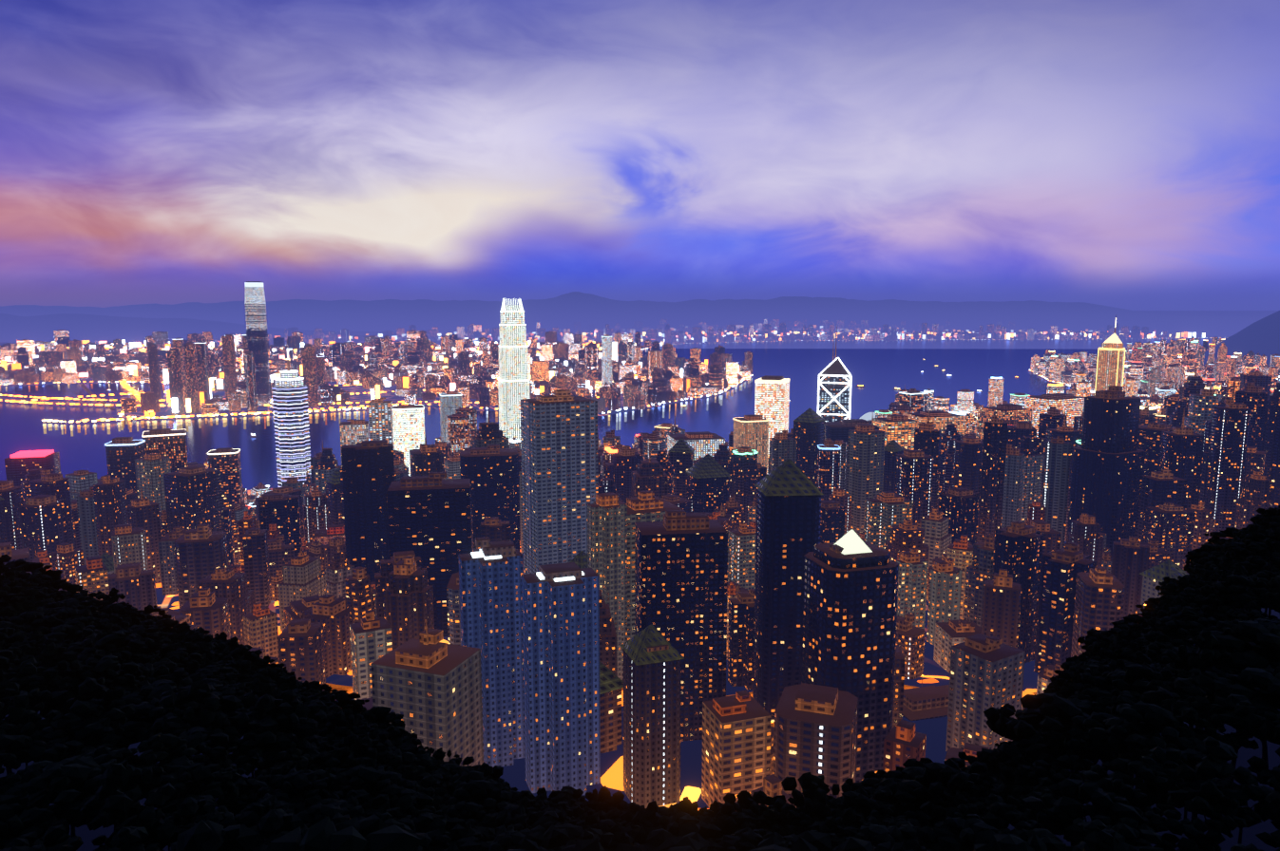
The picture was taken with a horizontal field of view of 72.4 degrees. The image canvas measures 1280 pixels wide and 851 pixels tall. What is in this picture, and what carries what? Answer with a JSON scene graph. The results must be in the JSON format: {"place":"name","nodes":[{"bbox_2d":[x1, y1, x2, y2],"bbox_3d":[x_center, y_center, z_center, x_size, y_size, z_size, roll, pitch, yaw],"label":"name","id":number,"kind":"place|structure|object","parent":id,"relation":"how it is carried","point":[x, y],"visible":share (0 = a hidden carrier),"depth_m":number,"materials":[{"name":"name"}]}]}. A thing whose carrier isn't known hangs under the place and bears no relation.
{"place":"outdoors","nodes":[
{"label":"outdoors","id":0,"kind":"place"},
{"bbox_2d":[0,314,1269,349],"bbox_3d":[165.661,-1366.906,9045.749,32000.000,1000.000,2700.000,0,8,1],"label":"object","id":1,"kind":"structure","parent":0,"point":[1094,332],"depth_m":7761.10,"materials":[{"name":"blue"}]},
{"bbox_2d":[0,310,1278,490],"bbox_3d":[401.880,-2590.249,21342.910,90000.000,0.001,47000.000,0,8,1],"label":"harbour water","id":2,"kind":"structure","parent":0,"point":[880,373],"depth_m":3460.59,"materials":[{"name":"blue liquid"}]},
{"bbox_2d":[0,291,1279,850],"bbox_3d":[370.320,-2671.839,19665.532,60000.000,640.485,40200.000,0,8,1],"label":"terrain","id":3,"kind":"structure","parent":0,"point":[1262,335],"depth_m":13325.28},
{"bbox_2d":[0,563,29,588],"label":"tree","id":4,"kind":"object","parent":3,"relation":"on","point":[9,575],"visible":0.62,"depth_m":392.83,"materials":[{"name":"black plant"}]},
{"bbox_2d":[0,554,33,574],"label":"tree","id":5,"kind":"object","parent":3,"relation":"on","point":[7,559],"visible":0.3,"depth_m":504.71,"materials":[{"name":"black plant"}]},
{"bbox_2d":[0,728,44,769],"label":"tree","id":6,"kind":"object","parent":3,"relation":"on","point":[13,746],"visible":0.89,"depth_m":111.12,"materials":[{"name":"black plant"}]},
{"bbox_2d":[0,680,51,775],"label":"tree","id":7,"kind":"object","parent":3,"relation":"on","point":[32,721],"visible":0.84,"depth_m":122.80,"materials":[{"name":"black plant"}]},
{"bbox_2d":[3,761,53,791],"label":"tree","id":8,"kind":"object","parent":3,"relation":"on","point":[12,778],"visible":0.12,"depth_m":104.80,"materials":[{"name":"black plant"}]},
{"bbox_2d":[17,561,62,582],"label":"tree","id":9,"kind":"object","parent":3,"relation":"on","point":[40,569],"visible":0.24,"depth_m":509.15,"materials":[{"name":"black plant"}]},
{"bbox_2d":[1,763,108,841],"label":"tree","id":10,"kind":"object","parent":3,"relation":"on","point":[78,786],"visible":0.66,"depth_m":86.68,"materials":[{"name":"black plant"}]},
{"bbox_2d":[8,755,121,850],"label":"tree","id":11,"kind":"object","parent":3,"relation":"on","point":[17,790],"visible":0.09,"depth_m":94.26,"materials":[{"name":"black plant"}]},
{"bbox_2d":[49,579,88,594],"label":"tree","id":12,"kind":"object","parent":3,"relation":"on","point":[64,584],"visible":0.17,"depth_m":507.60,"materials":[{"name":"black plant"}]},
{"bbox_2d":[69,592,109,607],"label":"tree","id":13,"kind":"object","parent":3,"relation":"on","point":[81,597],"visible":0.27,"depth_m":447.10,"materials":[{"name":"black plant"}]},
{"bbox_2d":[99,588,125,606],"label":"tree","id":14,"kind":"object","parent":3,"relation":"on","point":[114,596],"visible":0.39,"depth_m":478.03,"materials":[{"name":"black plant"}]},
{"bbox_2d":[92,603,142,628],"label":"tree","id":15,"kind":"object","parent":3,"relation":"on","point":[121,610],"visible":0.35,"depth_m":369.81,"materials":[{"name":"black plant"}]},
{"bbox_2d":[84,746,163,830],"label":"tree","id":16,"kind":"object","parent":3,"relation":"on","point":[102,754],"visible":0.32,"depth_m":106.34,"materials":[{"name":"black plant"}]},
{"bbox_2d":[79,760,176,838],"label":"tree","id":17,"kind":"object","parent":3,"relation":"on","point":[119,810],"visible":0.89,"depth_m":81.69,"materials":[{"name":"green plant"}]},
{"bbox_2d":[91,813,172,850],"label":"tree","id":18,"kind":"object","parent":3,"relation":"on","point":[101,840],"visible":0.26,"depth_m":89.99,"materials":[{"name":"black plant"}]},
{"bbox_2d":[113,697,185,764],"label":"tree","id":19,"kind":"object","parent":3,"relation":"on","point":[142,719],"visible":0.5,"depth_m":139.75,"materials":[{"name":"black plant"}]},
{"bbox_2d":[141,604,171,622],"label":"tree","id":20,"kind":"object","parent":3,"relation":"on","point":[149,609],"visible":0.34,"depth_m":457.28,"materials":[{"name":"black plant"}]},
{"bbox_2d":[127,732,197,786],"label":"tree","id":21,"kind":"object","parent":3,"relation":"on","point":[174,747],"visible":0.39,"depth_m":113.89,"materials":[{"name":"black plant"}]},
{"bbox_2d":[155,617,180,642],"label":"tree","id":22,"kind":"object","parent":3,"relation":"on","point":[168,623],"visible":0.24,"depth_m":411.05,"materials":[{"name":"black plant"}]},
{"bbox_2d":[167,621,212,643],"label":"tree","id":23,"kind":"object","parent":3,"relation":"on","point":[183,629],"visible":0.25,"depth_m":349.80,"materials":[{"name":"black plant"}]},
{"bbox_2d":[177,631,215,658],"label":"tree","id":24,"kind":"object","parent":3,"relation":"on","point":[196,637],"visible":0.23,"depth_m":302.85,"materials":[{"name":"black plant"}]},
{"bbox_2d":[183,630,221,651],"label":"tree","id":25,"kind":"object","parent":3,"relation":"on","point":[189,633],"visible":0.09,"depth_m":338.95,"materials":[{"name":"black plant"}]},
{"bbox_2d":[211,631,244,651],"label":"tree","id":26,"kind":"object","parent":3,"relation":"on","point":[231,642],"visible":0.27,"depth_m":413.12,"materials":[{"name":"black plant"}]},
{"bbox_2d":[217,645,270,671],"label":"tree","id":27,"kind":"object","parent":3,"relation":"on","point":[239,652],"visible":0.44,"depth_m":326.61,"materials":[{"name":"black plant"}]},
{"bbox_2d":[236,751,266,782],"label":"tree","id":28,"kind":"object","parent":3,"relation":"on","point":[256,759],"visible":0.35,"depth_m":123.69,"materials":[{"name":"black plant"}]},
{"bbox_2d":[254,659,287,673],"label":"tree","id":29,"kind":"object","parent":3,"relation":"on","point":[263,663],"visible":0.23,"depth_m":345.56,"materials":[{"name":"black plant"}]},
{"bbox_2d":[249,667,299,691],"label":"tree","id":30,"kind":"object","parent":3,"relation":"on","point":[283,681],"visible":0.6,"depth_m":304.94,"materials":[{"name":"black plant"}]},
{"bbox_2d":[249,808,307,846],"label":"tree","id":31,"kind":"object","parent":3,"relation":"on","point":[266,841],"visible":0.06,"depth_m":85.73,"materials":[{"name":"black plant"}]},
{"bbox_2d":[301,812,364,838],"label":"tree","id":32,"kind":"object","parent":3,"relation":"on","point":[337,819],"visible":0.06,"depth_m":66.57,"materials":[{"name":"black plant"}]},
{"bbox_2d":[265,814,422,850],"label":"tree","id":33,"kind":"object","parent":3,"relation":"on","point":[374,832],"visible":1,"depth_m":38.67,"materials":[{"name":"black plant"}]},
{"bbox_2d":[322,690,369,719],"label":"tree","id":34,"kind":"object","parent":3,"relation":"on","point":[344,698],"visible":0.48,"depth_m":314.03,"materials":[{"name":"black plant"}]},
{"bbox_2d":[358,706,405,728],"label":"tree","id":35,"kind":"object","parent":3,"relation":"on","point":[383,716],"visible":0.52,"depth_m":309.94,"materials":[{"name":"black plant"}]},
{"bbox_2d":[384,725,412,748],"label":"tree","id":36,"kind":"object","parent":3,"relation":"on","point":[395,734],"visible":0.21,"depth_m":202.06,"materials":[{"name":"black plant"}]},
{"bbox_2d":[365,748,434,781],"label":"tree","id":37,"kind":"object","parent":3,"relation":"on","point":[409,759],"visible":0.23,"depth_m":164.12,"materials":[{"name":"black plant"}]},
{"bbox_2d":[393,741,436,781],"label":"tree","id":38,"kind":"object","parent":3,"relation":"on","point":[406,747],"visible":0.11,"depth_m":170.45,"materials":[{"name":"black plant"}]},
{"bbox_2d":[403,734,434,753],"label":"tree","id":39,"kind":"object","parent":3,"relation":"on","point":[415,741],"visible":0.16,"depth_m":313.58,"materials":[{"name":"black plant"}]},
{"bbox_2d":[397,814,452,850],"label":"tree","id":40,"kind":"object","parent":3,"relation":"on","point":[431,840],"visible":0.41,"depth_m":85.00,"materials":[{"name":"black plant"}]},
{"bbox_2d":[432,747,461,765],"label":"tree","id":41,"kind":"object","parent":3,"relation":"on","point":[439,754],"visible":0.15,"depth_m":265.84,"materials":[{"name":"black plant"}]},
{"bbox_2d":[440,756,480,771],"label":"tree","id":42,"kind":"object","parent":3,"relation":"on","point":[468,760],"visible":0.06,"depth_m":237.53,"materials":[{"name":"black plant"}]},
{"bbox_2d":[439,770,496,809],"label":"tree","id":43,"kind":"object","parent":3,"relation":"on","point":[465,776],"visible":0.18,"depth_m":161.86,"materials":[{"name":"black plant"}]},
{"bbox_2d":[430,780,513,822],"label":"tree","id":44,"kind":"object","parent":3,"relation":"on","point":[478,792],"visible":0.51,"depth_m":144.21,"materials":[{"name":"black plant"}]},
{"bbox_2d":[473,763,504,790],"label":"tree","id":45,"kind":"object","parent":3,"relation":"on","point":[494,772],"visible":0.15,"depth_m":178.03,"materials":[{"name":"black plant"}]},
{"bbox_2d":[511,790,545,807],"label":"tree","id":46,"kind":"object","parent":3,"relation":"on","point":[528,794],"visible":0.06,"depth_m":154.08,"materials":[{"name":"black plant"}]},
{"bbox_2d":[533,797,571,812],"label":"tree","id":47,"kind":"object","parent":3,"relation":"on","point":[556,802],"visible":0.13,"depth_m":164.47,"materials":[{"name":"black plant"}]},
{"bbox_2d":[535,786,589,804],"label":"tree","id":48,"kind":"object","parent":3,"relation":"on","point":[573,792],"visible":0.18,"depth_m":202.37,"materials":[{"name":"black plant"}]},
{"bbox_2d":[579,785,629,813],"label":"tree","id":49,"kind":"object","parent":3,"relation":"on","point":[599,801],"visible":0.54,"depth_m":190.77,"materials":[{"name":"black plant"}]},
{"bbox_2d":[616,802,647,821],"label":"tree","id":50,"kind":"object","parent":3,"relation":"on","point":[634,808],"visible":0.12,"depth_m":219.47,"materials":[{"name":"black plant"}]},
{"bbox_2d":[607,801,658,832],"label":"tree","id":51,"kind":"object","parent":3,"relation":"on","point":[628,816],"visible":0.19,"depth_m":159.22,"materials":[{"name":"black plant"}]},
{"bbox_2d":[0,281,1279,808],"bbox_3d":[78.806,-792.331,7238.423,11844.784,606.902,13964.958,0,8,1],"label":"city buildings","id":52,"kind":"structure","parent":3,"relation":"on","point":[699,559],"depth_m":710.09,"materials":[{"name":"grey concrete"}]},
{"bbox_2d":[0,282,1279,810],"bbox_3d":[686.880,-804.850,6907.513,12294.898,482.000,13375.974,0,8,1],"label":"city lights","id":53,"kind":"object","parent":52,"relation":"attached to","point":[848,543],"visible":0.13,"depth_m":2813.69,"materials":[{"name":"yellow"}]},
{"bbox_2d":[657,803,697,816],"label":"tree","id":54,"kind":"object","parent":3,"relation":"on","point":[665,811],"visible":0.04,"depth_m":194.85,"materials":[{"name":"black plant"}]},
{"bbox_2d":[668,797,711,818],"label":"tree","id":55,"kind":"object","parent":3,"relation":"on","point":[686,805],"visible":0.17,"depth_m":174.73,"materials":[{"name":"green plant"}]},
{"bbox_2d":[707,802,759,841],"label":"tree","id":56,"kind":"object","parent":3,"relation":"on","point":[731,818],"visible":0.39,"depth_m":150.69,"materials":[{"name":"green plant"}]},
{"bbox_2d":[713,790,768,830],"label":"tree","id":57,"kind":"object","parent":3,"relation":"on","point":[745,797],"visible":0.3,"depth_m":165.09,"materials":[{"name":"green plant"}]},
{"bbox_2d":[737,790,780,813],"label":"tree","id":58,"kind":"object","parent":3,"relation":"on","point":[760,797],"visible":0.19,"depth_m":214.99,"materials":[{"name":"green plant"}]},
{"bbox_2d":[769,772,831,835],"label":"tree","id":59,"kind":"object","parent":3,"relation":"on","point":[792,814],"visible":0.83,"depth_m":140.46,"materials":[{"name":"green plant"}]},
{"bbox_2d":[793,775,856,820],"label":"tree","id":60,"kind":"object","parent":3,"relation":"on","point":[823,786],"visible":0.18,"depth_m":147.45,"materials":[{"name":"green plant"}]},
{"bbox_2d":[837,778,875,798],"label":"tree","id":61,"kind":"object","parent":3,"relation":"on","point":[848,785],"visible":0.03,"depth_m":174.07,"materials":[{"name":"green plant"}]},
{"bbox_2d":[827,786,896,829],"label":"tree","id":62,"kind":"object","parent":3,"relation":"on","point":[858,799],"visible":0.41,"depth_m":134.23,"materials":[{"name":"green plant"}]},
{"bbox_2d":[853,769,886,789],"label":"tree","id":63,"kind":"object","parent":3,"relation":"on","point":[871,779],"visible":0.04,"depth_m":179.67,"materials":[{"name":"green plant"}]},
{"bbox_2d":[878,758,948,804],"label":"tree","id":64,"kind":"object","parent":3,"relation":"on","point":[891,776],"visible":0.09,"depth_m":159.06,"materials":[{"name":"green plant"}]},
{"bbox_2d":[903,757,999,819],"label":"tree","id":65,"kind":"object","parent":3,"relation":"on","point":[930,773],"visible":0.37,"depth_m":143.04,"materials":[{"name":"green plant"}]},
{"bbox_2d":[957,751,976,771],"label":"tree","id":66,"kind":"object","parent":3,"relation":"on","point":[970,759],"visible":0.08,"depth_m":233.41,"materials":[{"name":"green plant"}]},
{"bbox_2d":[976,744,1019,800],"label":"tree","id":67,"kind":"object","parent":3,"relation":"on","point":[994,760],"visible":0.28,"depth_m":163.56,"materials":[{"name":"green plant"}]},
{"bbox_2d":[966,802,1035,831],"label":"tree","id":68,"kind":"object","parent":3,"relation":"on","point":[1008,814],"visible":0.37,"depth_m":93.06,"materials":[{"name":"green plant"}]},
{"bbox_2d":[974,833,1066,850],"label":"tree","id":69,"kind":"object","parent":3,"relation":"on","point":[1011,843],"visible":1,"depth_m":63.52,"materials":[{"name":"green plant"}]},
{"bbox_2d":[1007,778,1061,813],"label":"tree","id":70,"kind":"object","parent":3,"relation":"on","point":[1020,805],"visible":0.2,"depth_m":104.86,"materials":[{"name":"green plant"}]},
{"bbox_2d":[1000,828,1071,850],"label":"tree","id":71,"kind":"object","parent":3,"relation":"on","point":[1024,835],"visible":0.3,"depth_m":81.01,"materials":[{"name":"green plant"}]},
{"bbox_2d":[983,693,1097,771],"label":"tree","id":72,"kind":"object","parent":3,"relation":"on","point":[1032,717],"visible":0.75,"depth_m":124.95,"materials":[{"name":"green plant"}]},
{"bbox_2d":[1038,697,1092,773],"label":"tree","id":73,"kind":"object","parent":3,"relation":"on","point":[1085,708],"visible":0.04,"depth_m":140.76,"materials":[{"name":"green plant"}]},
{"bbox_2d":[1047,670,1088,698],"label":"tree","id":74,"kind":"object","parent":3,"relation":"on","point":[1060,684],"visible":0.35,"depth_m":215.75,"materials":[{"name":"green plant"}]},
{"bbox_2d":[1052,663,1102,694],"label":"tree","id":75,"kind":"object","parent":3,"relation":"on","point":[1089,668],"visible":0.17,"depth_m":219.76,"materials":[{"name":"green plant"}]},
{"bbox_2d":[1058,659,1102,687],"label":"tree","id":76,"kind":"object","parent":3,"relation":"on","point":[1079,667],"visible":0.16,"depth_m":229.01,"materials":[{"name":"green plant"}]},
{"bbox_2d":[1077,628,1098,649],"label":"tree","id":77,"kind":"object","parent":3,"relation":"on","point":[1086,641],"visible":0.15,"depth_m":397.41,"materials":[{"name":"green plant"}]},
{"bbox_2d":[1087,630,1113,657],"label":"tree","id":78,"kind":"object","parent":3,"relation":"on","point":[1094,647],"visible":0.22,"depth_m":309.77,"materials":[{"name":"green plant"}]},
{"bbox_2d":[1110,613,1140,629],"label":"tree","id":79,"kind":"object","parent":3,"relation":"on","point":[1117,624],"visible":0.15,"depth_m":393.51,"materials":[{"name":"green plant"}]},
{"bbox_2d":[1119,614,1152,634],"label":"tree","id":80,"kind":"object","parent":3,"relation":"on","point":[1129,625],"visible":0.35,"depth_m":308.74,"materials":[{"name":"green plant"}]},
{"bbox_2d":[1134,597,1159,612],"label":"tree","id":81,"kind":"object","parent":3,"relation":"on","point":[1150,602],"visible":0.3,"depth_m":457.77,"materials":[{"name":"green plant"}]},
{"bbox_2d":[1158,575,1197,603],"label":"tree","id":82,"kind":"object","parent":3,"relation":"on","point":[1184,582],"visible":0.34,"depth_m":337.23,"materials":[{"name":"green plant"}]},
{"bbox_2d":[1135,806,1225,850],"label":"tree","id":83,"kind":"object","parent":3,"relation":"on","point":[1210,840],"visible":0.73,"depth_m":80.57,"materials":[{"name":"green plant"}]},
{"bbox_2d":[1141,736,1255,823],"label":"tree","id":84,"kind":"object","parent":3,"relation":"on","point":[1194,769],"visible":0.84,"depth_m":86.57,"materials":[{"name":"green plant"}]},
{"bbox_2d":[1183,543,1222,571],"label":"tree","id":85,"kind":"object","parent":3,"relation":"on","point":[1193,555],"visible":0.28,"depth_m":487.10,"materials":[{"name":"green plant"}]},
{"bbox_2d":[1202,541,1228,564],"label":"tree","id":86,"kind":"object","parent":3,"relation":"on","point":[1217,547],"visible":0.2,"depth_m":430.94,"materials":[{"name":"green plant"}]},
{"bbox_2d":[1185,780,1253,838],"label":"tree","id":87,"kind":"object","parent":3,"relation":"on","point":[1226,823],"visible":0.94,"depth_m":82.45,"materials":[{"name":"green plant"}]},
{"bbox_2d":[1203,527,1242,545],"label":"tree","id":88,"kind":"object","parent":3,"relation":"on","point":[1214,539],"visible":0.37,"depth_m":531.82,"materials":[{"name":"green plant"}]},
{"bbox_2d":[1192,700,1274,782],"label":"tree","id":89,"kind":"object","parent":3,"relation":"on","point":[1237,740],"visible":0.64,"depth_m":105.29,"materials":[{"name":"green plant"}]},
{"bbox_2d":[1198,668,1279,769],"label":"tree","id":90,"kind":"object","parent":3,"relation":"on","point":[1249,682],"visible":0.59,"depth_m":112.22,"materials":[{"name":"green plant"}]},
{"bbox_2d":[1203,769,1279,843],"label":"tree","id":91,"kind":"object","parent":3,"relation":"on","point":[1264,811],"visible":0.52,"depth_m":89.47,"materials":[{"name":"green plant"}]},
{"bbox_2d":[1221,534,1264,572],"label":"tree","id":92,"kind":"object","parent":3,"relation":"on","point":[1227,560],"visible":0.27,"depth_m":335.36,"materials":[{"name":"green plant"}]},
{"bbox_2d":[1230,843,1259,850],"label":"tree","id":93,"kind":"object","parent":3,"relation":"on","point":[1249,848],"visible":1,"depth_m":72.30,"materials":[{"name":"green plant"}]},
{"bbox_2d":[1227,528,1273,573],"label":"tree","id":94,"kind":"object","parent":3,"relation":"on","point":[1258,535],"visible":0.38,"depth_m":322.56,"materials":[{"name":"green plant"}]},
{"bbox_2d":[1231,610,1278,621],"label":"tree","id":95,"kind":"object","parent":3,"relation":"on","point":[1254,614],"visible":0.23,"depth_m":194.93,"materials":[{"name":"green plant"}]},
{"bbox_2d":[1230,829,1279,850],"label":"tree","id":96,"kind":"object","parent":3,"relation":"on","point":[1272,839],"visible":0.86,"depth_m":75.23,"materials":[{"name":"green plant"}]},
{"bbox_2d":[1242,710,1279,756],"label":"tree","id":97,"kind":"object","parent":3,"relation":"on","point":[1261,728],"visible":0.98,"depth_m":101.67,"materials":[{"name":"green plant"}]},
{"bbox_2d":[1246,570,1277,612],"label":"tree","id":98,"kind":"object","parent":3,"relation":"on","point":[1264,576],"visible":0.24,"depth_m":232.86,"materials":[{"name":"green plant"}]},
{"bbox_2d":[1246,756,1279,793],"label":"tree","id":99,"kind":"object","parent":3,"relation":"on","point":[1258,767],"visible":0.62,"depth_m":96.10,"materials":[{"name":"green plant"}]},
{"bbox_2d":[1253,507,1279,530],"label":"tree","id":100,"kind":"object","parent":3,"relation":"on","point":[1262,522],"visible":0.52,"depth_m":453.43,"materials":[{"name":"green plant"}]},
{"bbox_2d":[1263,764,1279,807],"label":"tree","id":101,"kind":"object","parent":3,"relation":"on","point":[1272,799],"visible":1,"depth_m":86.03,"materials":[{"name":"green plant"}]},
{"bbox_2d":[0,0,1279,310],"label":"sky","id":102,"kind":"structure","parent":0,"point":[1122,154],"materials":[{"name":"blue"}]},
{"bbox_2d":[325,683,1036,727],"bbox_3d":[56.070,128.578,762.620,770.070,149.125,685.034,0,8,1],"label":"valley roads","id":103,"kind":"structure","parent":0,"point":[350,689],"depth_m":562.24,"materials":[{"name":"asphalt"}]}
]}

